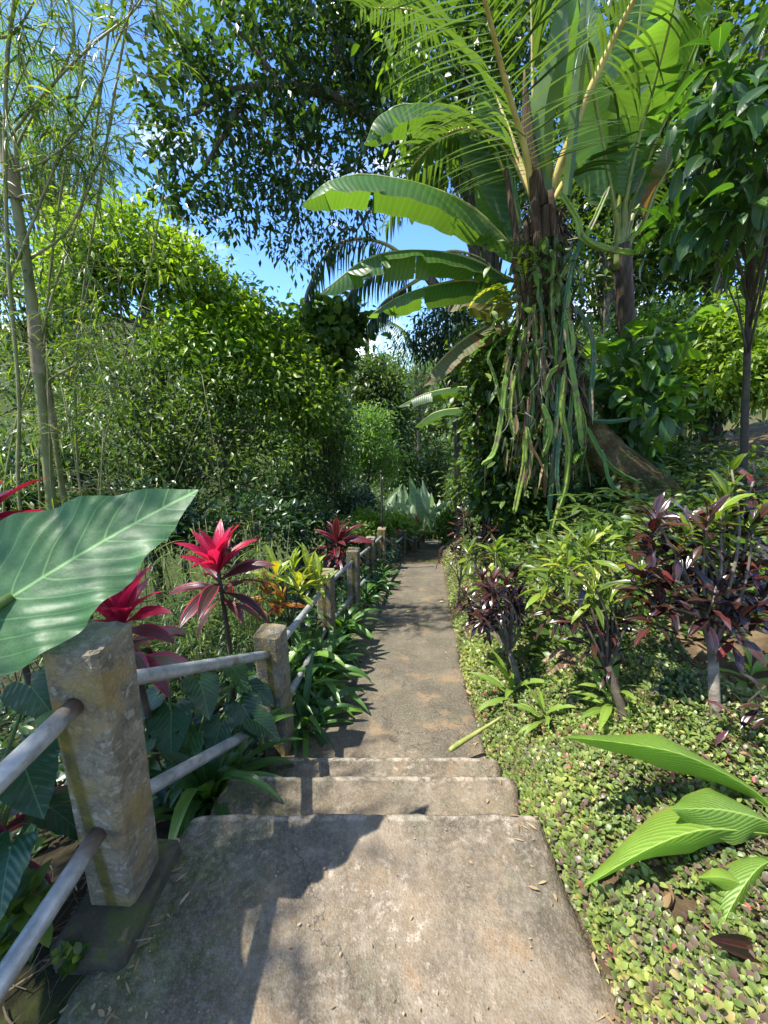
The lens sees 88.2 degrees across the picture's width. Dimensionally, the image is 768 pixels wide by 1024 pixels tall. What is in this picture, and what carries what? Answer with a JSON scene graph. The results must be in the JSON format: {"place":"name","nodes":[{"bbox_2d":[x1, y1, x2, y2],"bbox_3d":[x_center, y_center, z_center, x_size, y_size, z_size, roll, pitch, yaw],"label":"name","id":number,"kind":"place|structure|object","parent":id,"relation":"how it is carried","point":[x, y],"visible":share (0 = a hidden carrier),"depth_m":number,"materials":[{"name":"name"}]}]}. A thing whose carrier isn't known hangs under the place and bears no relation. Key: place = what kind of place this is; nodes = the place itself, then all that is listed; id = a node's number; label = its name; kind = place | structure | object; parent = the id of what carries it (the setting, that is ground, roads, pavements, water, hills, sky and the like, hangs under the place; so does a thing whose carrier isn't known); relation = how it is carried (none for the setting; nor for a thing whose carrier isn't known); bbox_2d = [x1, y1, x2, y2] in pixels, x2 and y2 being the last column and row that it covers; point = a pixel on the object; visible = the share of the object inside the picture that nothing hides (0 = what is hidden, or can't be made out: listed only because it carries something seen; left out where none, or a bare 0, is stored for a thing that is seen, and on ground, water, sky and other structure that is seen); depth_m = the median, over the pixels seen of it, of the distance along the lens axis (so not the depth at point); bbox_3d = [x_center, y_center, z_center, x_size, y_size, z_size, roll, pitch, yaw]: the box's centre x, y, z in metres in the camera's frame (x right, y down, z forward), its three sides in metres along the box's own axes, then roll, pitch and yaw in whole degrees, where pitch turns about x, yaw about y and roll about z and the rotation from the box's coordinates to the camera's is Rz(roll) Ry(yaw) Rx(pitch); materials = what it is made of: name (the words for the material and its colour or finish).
{"place":"outdoors","nodes":[
{"label":"outdoors","id":0,"kind":"place"},
{"bbox_2d":[37,510,301,706],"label":"bamboo grass","id":1,"kind":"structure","parent":0,"point":[191,630],"depth_m":3.23,"materials":[{"name":"green plant"}]},
{"bbox_2d":[57,539,624,1023],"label":"path","id":2,"kind":"structure","parent":0,"point":[465,951],"depth_m":1.26,"materials":[{"name":"concrete"}]},
{"bbox_2d":[68,580,621,1023],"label":"leaf debris","id":3,"kind":"object","parent":2,"relation":"on","point":[102,1014],"visible":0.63,"depth_m":1.11,"materials":[{"name":"plant"}]},
{"bbox_2d":[448,715,502,751],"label":"cut stalk","id":4,"kind":"object","parent":2,"relation":"on","point":[458,744],"visible":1,"depth_m":2.27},
{"bbox_2d":[0,315,767,1023],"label":"ground","id":5,"kind":"structure","parent":0,"point":[36,991],"depth_m":2.14,"materials":[{"name":"soil"}]},
{"bbox_2d":[0,477,56,786],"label":"cordyline","id":6,"kind":"object","parent":5,"relation":"on","point":[3,515],"visible":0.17,"depth_m":1.71,"materials":[{"name":"red plant"}]},
{"bbox_2d":[0,785,67,893],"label":"cordyline","id":7,"kind":"object","parent":5,"relation":"on","point":[18,821],"visible":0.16,"depth_m":1.20,"materials":[{"name":"red plant"}]},
{"bbox_2d":[0,859,70,962],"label":"leafy weed","id":8,"kind":"object","parent":5,"relation":"on","point":[24,903],"visible":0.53,"depth_m":1.04,"materials":[{"name":"green plant"}]},
{"bbox_2d":[0,668,77,919],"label":"philodendron","id":9,"kind":"object","parent":5,"relation":"on","point":[33,796],"visible":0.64,"depth_m":1.08,"materials":[{"name":"green plant"}]},
{"bbox_2d":[49,938,91,980],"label":"seedling","id":10,"kind":"object","parent":5,"relation":"on","point":[73,955],"visible":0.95,"depth_m":1.08,"materials":[{"name":"green plant"}]},
{"bbox_2d":[0,172,141,482],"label":"thicket tree","id":11,"kind":"object","parent":5,"relation":"on","point":[14,253],"visible":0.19,"depth_m":6.56,"materials":[{"name":"green plant"}]},
{"bbox_2d":[2,841,153,1023],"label":"straw","id":12,"kind":"object","parent":5,"relation":"on","point":[44,966],"visible":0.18,"depth_m":1.11,"materials":[{"name":"plant"}]},
{"bbox_2d":[0,3,159,475],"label":"feathery tree","id":13,"kind":"object","parent":5,"relation":"on","point":[41,177],"visible":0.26,"depth_m":8.81,"materials":[{"name":"green plant"}]},
{"bbox_2d":[0,488,197,676],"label":"elephant ear","id":14,"kind":"object","parent":5,"relation":"on","point":[68,568],"visible":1,"depth_m":0.99},
{"bbox_2d":[0,0,221,725],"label":"bamboo clump","id":15,"kind":"object","parent":5,"relation":"on","point":[48,427],"visible":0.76,"depth_m":3.25,"materials":[{"name":"green plant"}]},
{"bbox_2d":[0,175,246,608],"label":"tree","id":16,"kind":"object","parent":5,"relation":"on","point":[175,250],"visible":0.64,"depth_m":5.97,"materials":[{"name":"green plant"}]},
{"bbox_2d":[88,566,188,805],"bbox_3d":[-1.058,0.821,1.687,0.503,1.300,0.441,0,16,0],"label":"cordyline","id":17,"kind":"object","parent":5,"relation":"on","point":[120,606],"visible":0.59,"depth_m":1.58,"materials":[{"name":"red plant"}]},
{"bbox_2d":[0,305,328,622],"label":"tree","id":18,"kind":"object","parent":5,"relation":"on","point":[161,461],"visible":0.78,"depth_m":5.71,"materials":[{"name":"green plant"}]},
{"bbox_2d":[0,439,357,628],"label":"thicket tree","id":19,"kind":"object","parent":5,"relation":"on","point":[282,513],"visible":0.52,"depth_m":4.95,"materials":[{"name":"green plant"}]},
{"bbox_2d":[0,533,411,856],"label":"bank weeds","id":20,"kind":"object","parent":5,"relation":"on","point":[176,789],"visible":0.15,"depth_m":3.38,"materials":[{"name":"green plant"}]},
{"bbox_2d":[141,654,273,789],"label":"philodendron","id":21,"kind":"object","parent":5,"relation":"on","point":[164,722],"visible":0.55,"depth_m":1.80,"materials":[{"name":"green plant"}]},
{"bbox_2d":[0,527,424,1002],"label":"railing","id":22,"kind":"object","parent":5,"relation":"on","point":[124,858],"visible":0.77,"depth_m":1.10,"materials":[{"name":"concrete"}]},
{"bbox_2d":[380,470,382,527],"bbox_3d":[-0.042,-0.199,6.714,0.058,1.020,0.040,0,16,0],"label":"thin pole","id":23,"kind":"object","parent":22,"relation":"on","point":[381,498],"visible":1,"depth_m":6.71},
{"bbox_2d":[121,250,316,595],"bbox_3d":[-2.735,-1.222,7.359,3.047,6.613,3.148,0,16,0],"label":"tree","id":24,"kind":"object","parent":5,"relation":"on","point":[246,321],"visible":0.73,"depth_m":6.49,"materials":[{"name":"green plant"}]},
{"bbox_2d":[167,519,275,699],"bbox_3d":[-0.989,0.776,2.514,0.598,1.463,0.563,-13,21,-37],"label":"cordyline","id":25,"kind":"object","parent":5,"relation":"on","point":[212,552],"visible":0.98,"depth_m":2.38,"materials":[{"name":"red plant"}]},
{"bbox_2d":[143,704,307,839],"bbox_3d":[-0.811,1.318,1.844,0.993,0.508,0.996,-8,18,-27],"label":"strap leaved lily","id":26,"kind":"object","parent":5,"relation":"on","point":[210,779],"visible":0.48,"depth_m":1.84,"materials":[{"name":"green plant"}]},
{"bbox_2d":[203,683,279,769],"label":"philodendron","id":27,"kind":"object","parent":5,"relation":"on","point":[251,716],"visible":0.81,"depth_m":1.91,"materials":[{"name":"green plant"}]},
{"bbox_2d":[217,639,335,720],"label":"strap leaved lily","id":28,"kind":"object","parent":5,"relation":"on","point":[298,658],"visible":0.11,"depth_m":2.89,"materials":[{"name":"green plant"}]},
{"bbox_2d":[206,286,366,570],"bbox_3d":[-1.892,-1.210,7.814,2.840,5.956,2.719,-7,18,-23],"label":"tree","id":29,"kind":"object","parent":5,"relation":"on","point":[297,380],"visible":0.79,"depth_m":7.13,"materials":[{"name":"green plant"}]},
{"bbox_2d":[95,0,486,321],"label":"canopy tree","id":30,"kind":"object","parent":5,"relation":"on","point":[357,86],"visible":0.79,"depth_m":6.70,"materials":[{"name":"green plant"}]},
{"bbox_2d":[246,543,337,646],"bbox_3d":[-0.747,0.834,3.315,0.716,1.199,0.672,0,16,0],"label":"croton","id":31,"kind":"object","parent":5,"relation":"on","point":[315,565],"visible":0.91,"depth_m":3.17,"materials":[{"name":"yellow plant"}]},
{"bbox_2d":[235,620,352,697],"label":"strap leaved lily","id":32,"kind":"object","parent":5,"relation":"on","point":[302,636],"visible":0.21,"depth_m":3.15,"materials":[{"name":"green plant"}]},
{"bbox_2d":[237,658,355,733],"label":"strap leaved lily","id":33,"kind":"object","parent":5,"relation":"on","point":[297,722],"visible":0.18,"depth_m":2.69,"materials":[{"name":"green plant"}]},
{"bbox_2d":[250,652,363,757],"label":"strap leaved lily","id":34,"kind":"object","parent":5,"relation":"on","point":[306,716],"visible":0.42,"depth_m":2.64,"materials":[{"name":"green plant"}]},
{"bbox_2d":[253,624,371,722],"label":"strap leaved lily","id":35,"kind":"object","parent":5,"relation":"on","point":[323,673],"visible":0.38,"depth_m":3.10,"materials":[{"name":"green plant"}]},
{"bbox_2d":[256,376,373,567],"bbox_3d":[-1.439,-0.723,8.925,2.441,4.491,3.814,0,16,0],"label":"tree","id":36,"kind":"object","parent":5,"relation":"on","point":[327,477],"visible":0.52,"depth_m":8.58,"materials":[{"name":"green plant"}]},
{"bbox_2d":[293,625,371,674],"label":"strap leaved lily","id":37,"kind":"object","parent":5,"relation":"on","point":[338,650],"visible":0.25,"depth_m":3.59,"materials":[{"name":"green plant"}]},
{"bbox_2d":[277,289,391,557],"bbox_3d":[-1.298,-1.712,9.564,3.026,6.622,2.404,-4,17,-15],"label":"tree","id":38,"kind":"object","parent":5,"relation":"on","point":[345,334],"visible":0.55,"depth_m":8.48,"materials":[{"name":"green plant"}]},
{"bbox_2d":[309,517,372,590],"bbox_3d":[-0.634,0.630,5.717,0.998,1.306,0.919,0,16,0],"label":"cordyline","id":39,"kind":"object","parent":5,"relation":"on","point":[336,529],"visible":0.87,"depth_m":5.60,"materials":[{"name":"red plant"}]},
{"bbox_2d":[296,590,387,639],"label":"strap leaved lily","id":40,"kind":"object","parent":5,"relation":"on","point":[354,626],"visible":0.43,"depth_m":4.25,"materials":[{"name":"green plant"}]},
{"bbox_2d":[312,466,390,524],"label":"thicket tree","id":41,"kind":"object","parent":5,"relation":"on","point":[361,495],"visible":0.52,"depth_m":9.90,"materials":[{"name":"green plant"}]},
{"bbox_2d":[321,511,387,555],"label":"shrub","id":42,"kind":"object","parent":5,"relation":"on","point":[363,533],"visible":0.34,"depth_m":6.78,"materials":[{"name":"green plant"}]},
{"bbox_2d":[335,580,390,609],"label":"strap leaved lily","id":43,"kind":"object","parent":5,"relation":"on","point":[365,596],"visible":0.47,"depth_m":5.26,"materials":[{"name":"green plant"}]},
{"bbox_2d":[315,398,416,534],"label":"tree","id":44,"kind":"object","parent":5,"relation":"on","point":[367,460],"visible":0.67,"depth_m":12.65,"materials":[{"name":"green plant"}]},
{"bbox_2d":[343,502,401,539],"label":"shrub","id":45,"kind":"object","parent":5,"relation":"on","point":[364,515],"visible":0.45,"depth_m":8.76,"materials":[{"name":"green plant"}]},
{"bbox_2d":[360,562,400,598],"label":"strap leaved lily","id":46,"kind":"object","parent":5,"relation":"on","point":[376,577],"visible":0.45,"depth_m":5.81,"materials":[{"name":"green plant"}]},
{"bbox_2d":[361,558,401,579],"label":"strap leaved lily","id":47,"kind":"object","parent":5,"relation":"on","point":[385,577],"visible":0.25,"depth_m":6.55,"materials":[{"name":"green plant"}]},
{"bbox_2d":[340,340,441,499],"bbox_3d":[-0.072,-3.702,18.811,5.467,8.490,4.665,0,16,0],"label":"tree","id":48,"kind":"object","parent":5,"relation":"on","point":[375,377],"visible":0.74,"depth_m":17.60,"materials":[{"name":"green plant"}]},
{"bbox_2d":[376,505,423,541],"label":"shrub","id":49,"kind":"object","parent":5,"relation":"on","point":[399,522],"visible":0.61,"depth_m":10.32,"materials":[{"name":"green plant"}]},
{"bbox_2d":[301,237,502,337],"bbox_3d":[0.664,-2.891,8.832,4.884,5.602,1.015,0,16,0],"label":"coconut palm","id":50,"kind":"object","parent":5,"relation":"on","point":[372,327],"visible":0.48,"depth_m":8.25,"materials":[{"name":"green plant"}]},
{"bbox_2d":[377,330,444,457],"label":"feathery tree","id":51,"kind":"object","parent":5,"relation":"on","point":[421,390],"visible":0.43,"depth_m":24.52,"materials":[{"name":"green plant"}]},
{"bbox_2d":[360,421,462,506],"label":"thicket tree","id":52,"kind":"object","parent":5,"relation":"on","point":[423,469],"visible":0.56,"depth_m":19.45,"materials":[{"name":"green plant"}]},
{"bbox_2d":[378,476,446,535],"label":"silvery plant","id":53,"kind":"object","parent":5,"relation":"on","point":[420,503],"visible":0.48,"depth_m":11.59,"materials":[{"name":"green plant"}]},
{"bbox_2d":[351,0,498,324],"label":"tree","id":54,"kind":"object","parent":5,"relation":"on","point":[419,92],"visible":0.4,"depth_m":4.99,"materials":[{"name":"green plant"}]},
{"bbox_2d":[303,87,548,523],"bbox_3d":[0.819,-2.111,4.442,2.330,5.066,2.374,8,18,27],"label":"banana plant","id":55,"kind":"object","parent":5,"relation":"on","point":[488,220],"visible":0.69,"depth_m":4.14,"materials":[{"name":"green plant"}]},
{"bbox_2d":[119,293,738,484],"bbox_3d":[6.248,-19.561,56.998,66.524,22.361,59.886,0,16,0],"label":"hillside wood","id":56,"kind":"object","parent":5,"relation":"on","point":[434,407],"visible":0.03,"depth_m":34.49,"materials":[{"name":"plant"}]},
{"bbox_2d":[425,524,440,540],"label":"shrub","id":57,"kind":"object","parent":5,"relation":"on","point":[429,536],"visible":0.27,"depth_m":13.11,"materials":[{"name":"green plant"}]},
{"bbox_2d":[373,277,520,537],"bbox_3d":[1.476,-2.075,8.651,3.250,5.727,2.358,6,17,19],"label":"backdrop tree","id":58,"kind":"object","parent":5,"relation":"on","point":[434,346],"visible":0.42,"depth_m":8.24,"materials":[{"name":"green plant"}]},
{"bbox_2d":[425,501,471,544],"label":"shrub","id":59,"kind":"object","parent":5,"relation":"on","point":[445,517],"visible":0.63,"depth_m":10.85,"materials":[{"name":"green plant"}]},
{"bbox_2d":[436,469,471,515],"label":"shrub","id":60,"kind":"object","parent":5,"relation":"on","point":[449,495],"visible":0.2,"depth_m":12.14,"materials":[{"name":"green plant"}]},
{"bbox_2d":[429,506,492,608],"bbox_3d":[0.947,0.560,4.514,0.637,1.260,0.689,-15,22,-41],"label":"croton","id":61,"kind":"object","parent":5,"relation":"on","point":[457,548],"visible":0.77,"depth_m":4.49,"materials":[{"name":"purple plant"}]},
{"bbox_2d":[447,485,498,583],"bbox_3d":[1.108,0.320,4.909,0.685,1.232,0.609,0,16,0],"label":"croton","id":62,"kind":"object","parent":5,"relation":"on","point":[472,527],"visible":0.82,"depth_m":4.86,"materials":[{"name":"purple plant"}]},
{"bbox_2d":[453,534,532,688],"bbox_3d":[0.746,0.616,2.684,0.604,0.991,0.871,0,16,0],"label":"croton","id":63,"kind":"object","parent":5,"relation":"on","point":[490,612],"visible":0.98,"depth_m":2.55,"materials":[{"name":"purple plant"}]},
{"bbox_2d":[373,0,621,325],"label":"backdrop tree","id":64,"kind":"object","parent":5,"relation":"on","point":[471,29],"visible":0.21,"depth_m":7.47,"materials":[{"name":"green plant"}]},
{"bbox_2d":[468,572,534,605],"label":"fern","id":65,"kind":"object","parent":5,"relation":"on","point":[502,582],"visible":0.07,"depth_m":3.71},
{"bbox_2d":[468,647,545,729],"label":"ginger shoot","id":66,"kind":"object","parent":5,"relation":"on","point":[507,692],"visible":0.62,"depth_m":2.53,"materials":[{"name":"green plant"}]},
{"bbox_2d":[432,313,602,558],"bbox_3d":[1.641,-0.864,5.225,1.914,3.409,2.074,0,16,0],"label":"vine shrub","id":67,"kind":"object","parent":5,"relation":"on","point":[493,503],"visible":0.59,"depth_m":4.86,"materials":[{"name":"green plant"}]},
{"bbox_2d":[344,0,739,512],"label":"coconut palm","id":68,"kind":"object","parent":5,"relation":"on","point":[544,183],"visible":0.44,"depth_m":3.58,"materials":[{"name":"plant"}]},
{"bbox_2d":[468,283,511,319],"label":"fern","id":69,"kind":"object","parent":68,"relation":"attached to","point":[501,298],"visible":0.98,"depth_m":3.79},
{"bbox_2d":[472,320,517,373],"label":"fern","id":70,"kind":"object","parent":68,"relation":"attached to","point":[512,330],"visible":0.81,"depth_m":3.85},
{"bbox_2d":[483,236,604,498],"bbox_3d":[1.582,-1.345,3.948,1.344,2.530,0.564,0,16,0],"label":"trunk creeper","id":71,"kind":"object","parent":68,"relation":"attached to","point":[538,291],"visible":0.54,"depth_m":3.76,"materials":[{"name":"green plant"}]},
{"bbox_2d":[510,245,536,281],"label":"fern","id":72,"kind":"object","parent":71,"relation":"attached to","point":[524,263],"visible":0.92,"depth_m":3.60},
{"bbox_2d":[481,186,649,543],"bbox_3d":[1.886,-1.198,3.840,1.771,3.356,0.624,0,16,0],"label":"climbing cactus","id":73,"kind":"object","parent":68,"relation":"attached to","point":[551,431],"visible":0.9,"depth_m":3.86,"materials":[{"name":"green plant"}]},
{"bbox_2d":[569,445,594,486],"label":"fern","id":74,"kind":"object","parent":73,"relation":"attached to","point":[576,456],"visible":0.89,"depth_m":3.93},
{"bbox_2d":[509,682,577,736],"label":"ginger shoot","id":75,"kind":"object","parent":5,"relation":"on","point":[530,727],"visible":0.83,"depth_m":2.14,"materials":[{"name":"green plant"}]},
{"bbox_2d":[440,512,668,694],"bbox_3d":[1.562,0.706,5.615,1.430,2.354,5.831,2,16,6],"label":"ground cover","id":76,"kind":"object","parent":5,"relation":"on","point":[464,643],"visible":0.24,"depth_m":3.49,"materials":[{"name":"green plant"}]},
{"bbox_2d":[516,517,659,723],"bbox_3d":[0.983,0.462,1.936,0.639,0.890,0.575,7,18,22],"label":"croton","id":77,"kind":"object","parent":5,"relation":"on","point":[605,647],"visible":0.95,"depth_m":1.83,"materials":[{"name":"green plant"}]},
{"bbox_2d":[549,489,639,544],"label":"cassava plant","id":78,"kind":"object","parent":5,"relation":"on","point":[586,510],"visible":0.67,"depth_m":3.38,"materials":[{"name":"green plant"}]},
{"bbox_2d":[568,653,638,730],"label":"ginger shoot","id":79,"kind":"object","parent":5,"relation":"on","point":[605,711],"visible":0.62,"depth_m":1.88,"materials":[{"name":"green plant"}]},
{"bbox_2d":[459,432,767,679],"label":"bank weeds","id":80,"kind":"object","parent":5,"relation":"on","point":[685,481],"visible":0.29,"depth_m":3.78,"materials":[{"name":"green plant"}]},
{"bbox_2d":[460,566,767,1023],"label":"ground cover","id":81,"kind":"object","parent":5,"relation":"on","point":[664,971],"visible":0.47,"depth_m":1.41,"materials":[{"name":"green plant"}]},
{"bbox_2d":[541,646,578,674],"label":"dead leaf litter","id":82,"kind":"object","parent":81,"relation":"on","point":[565,657],"visible":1,"depth_m":1.99,"materials":[{"name":"brown plant"}]},
{"bbox_2d":[466,618,767,969],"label":"leaf litter","id":83,"kind":"object","parent":5,"relation":"on","point":[668,899],"visible":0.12,"depth_m":1.57,"materials":[{"name":"plant"}]},
{"bbox_2d":[479,453,767,894],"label":"grass","id":84,"kind":"structure","parent":5,"relation":"on","point":[625,685],"depth_m":2.08,"materials":[{"name":"plant"}]},
{"bbox_2d":[499,451,767,731],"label":"leaf litter","id":85,"kind":"object","parent":5,"relation":"on","point":[684,616],"visible":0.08,"depth_m":3.89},
{"bbox_2d":[558,0,715,433],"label":"banana plant","id":86,"kind":"object","parent":5,"relation":"on","point":[640,190],"visible":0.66,"depth_m":3.86,"materials":[{"name":"green plant"}]},
{"bbox_2d":[520,78,758,406],"bbox_3d":[4.640,-4.369,7.886,4.628,6.683,3.709,0,16,0],"label":"backdrop tree","id":87,"kind":"object","parent":5,"relation":"on","point":[603,290],"visible":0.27,"depth_m":7.17,"materials":[{"name":"green plant"}]},
{"bbox_2d":[577,500,716,544],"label":"fern","id":88,"kind":"object","parent":5,"relation":"on","point":[632,516],"visible":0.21,"depth_m":3.53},
{"bbox_2d":[581,308,718,487],"bbox_3d":[2.825,-1.148,4.491,1.447,1.987,1.595,0,16,0],"label":"broadleaf shrub","id":89,"kind":"object","parent":5,"relation":"on","point":[626,394],"visible":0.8,"depth_m":4.20,"materials":[{"name":"green plant"}]},
{"bbox_2d":[557,0,767,443],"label":"backdrop tree","id":90,"kind":"object","parent":5,"relation":"on","point":[733,7],"visible":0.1,"depth_m":6.05,"materials":[{"name":"green plant"}]},
{"bbox_2d":[565,514,764,596],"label":"fern","id":91,"kind":"object","parent":5,"relation":"on","point":[600,520],"visible":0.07,"depth_m":3.13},
{"bbox_2d":[563,734,767,934],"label":"ginger plant","id":92,"kind":"object","parent":5,"relation":"on","point":[694,821],"visible":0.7,"depth_m":1.22,"materials":[{"name":"green plant"}]},
{"bbox_2d":[572,270,764,463],"bbox_3d":[4.168,-2.272,6.373,3.645,2.937,3.134,0,16,0],"label":"backdrop shrub","id":93,"kind":"object","parent":5,"relation":"on","point":[671,315],"visible":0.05,"depth_m":6.02,"materials":[{"name":"green plant"}]},
{"bbox_2d":[604,2,767,493],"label":"cocoa tree","id":94,"kind":"object","parent":5,"relation":"on","point":[727,182],"visible":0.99,"depth_m":2.69,"materials":[{"name":"green plant"}]},
{"bbox_2d":[611,453,767,718],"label":"croton","id":95,"kind":"object","parent":5,"relation":"on","point":[686,568],"visible":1,"depth_m":1.55,"materials":[{"name":"purple plant"}]},
{"bbox_2d":[646,300,757,459],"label":"banana plant","id":96,"kind":"object","parent":5,"relation":"on","point":[689,334],"visible":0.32,"depth_m":5.44,"materials":[{"name":"green plant"}]},
{"bbox_2d":[650,270,767,454],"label":"bright shrub","id":97,"kind":"object","parent":5,"relation":"on","point":[722,377],"visible":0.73,"depth_m":5.28,"materials":[{"name":"green plant"}]},
{"bbox_2d":[702,630,767,695],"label":"ginger shoot","id":98,"kind":"object","parent":5,"relation":"on","point":[758,665],"visible":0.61,"depth_m":1.90,"materials":[{"name":"green plant"}]},
{"bbox_2d":[705,673,767,765],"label":"croton","id":99,"kind":"object","parent":5,"relation":"on","point":[747,718],"visible":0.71,"depth_m":1.46,"materials":[{"name":"purple plant"}]},
{"bbox_2d":[709,910,763,962],"bbox_3d":[1.003,1.154,1.051,0.386,0.206,0.148,0,16,0],"label":"cordyline","id":100,"kind":"object","parent":5,"relation":"on","point":[739,945],"visible":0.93,"depth_m":1.02,"materials":[{"name":"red plant"}]},
{"bbox_2d":[0,0,767,372],"label":"sky","id":101,"kind":"structure","parent":0,"point":[418,236],"materials":[{"name":"blue"}]},
{"bbox_2d":[355,321,418,492],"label":"tree","id":102,"kind":"object","parent":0,"point":[388,328],"visible":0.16,"depth_m":22.02,"materials":[{"name":"green plant"}]},
{"bbox_2d":[406,517,432,545],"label":"shrub","id":103,"kind":"object","parent":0,"point":[420,528],"visible":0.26,"depth_m":10.88,"materials":[{"name":"green plant"}]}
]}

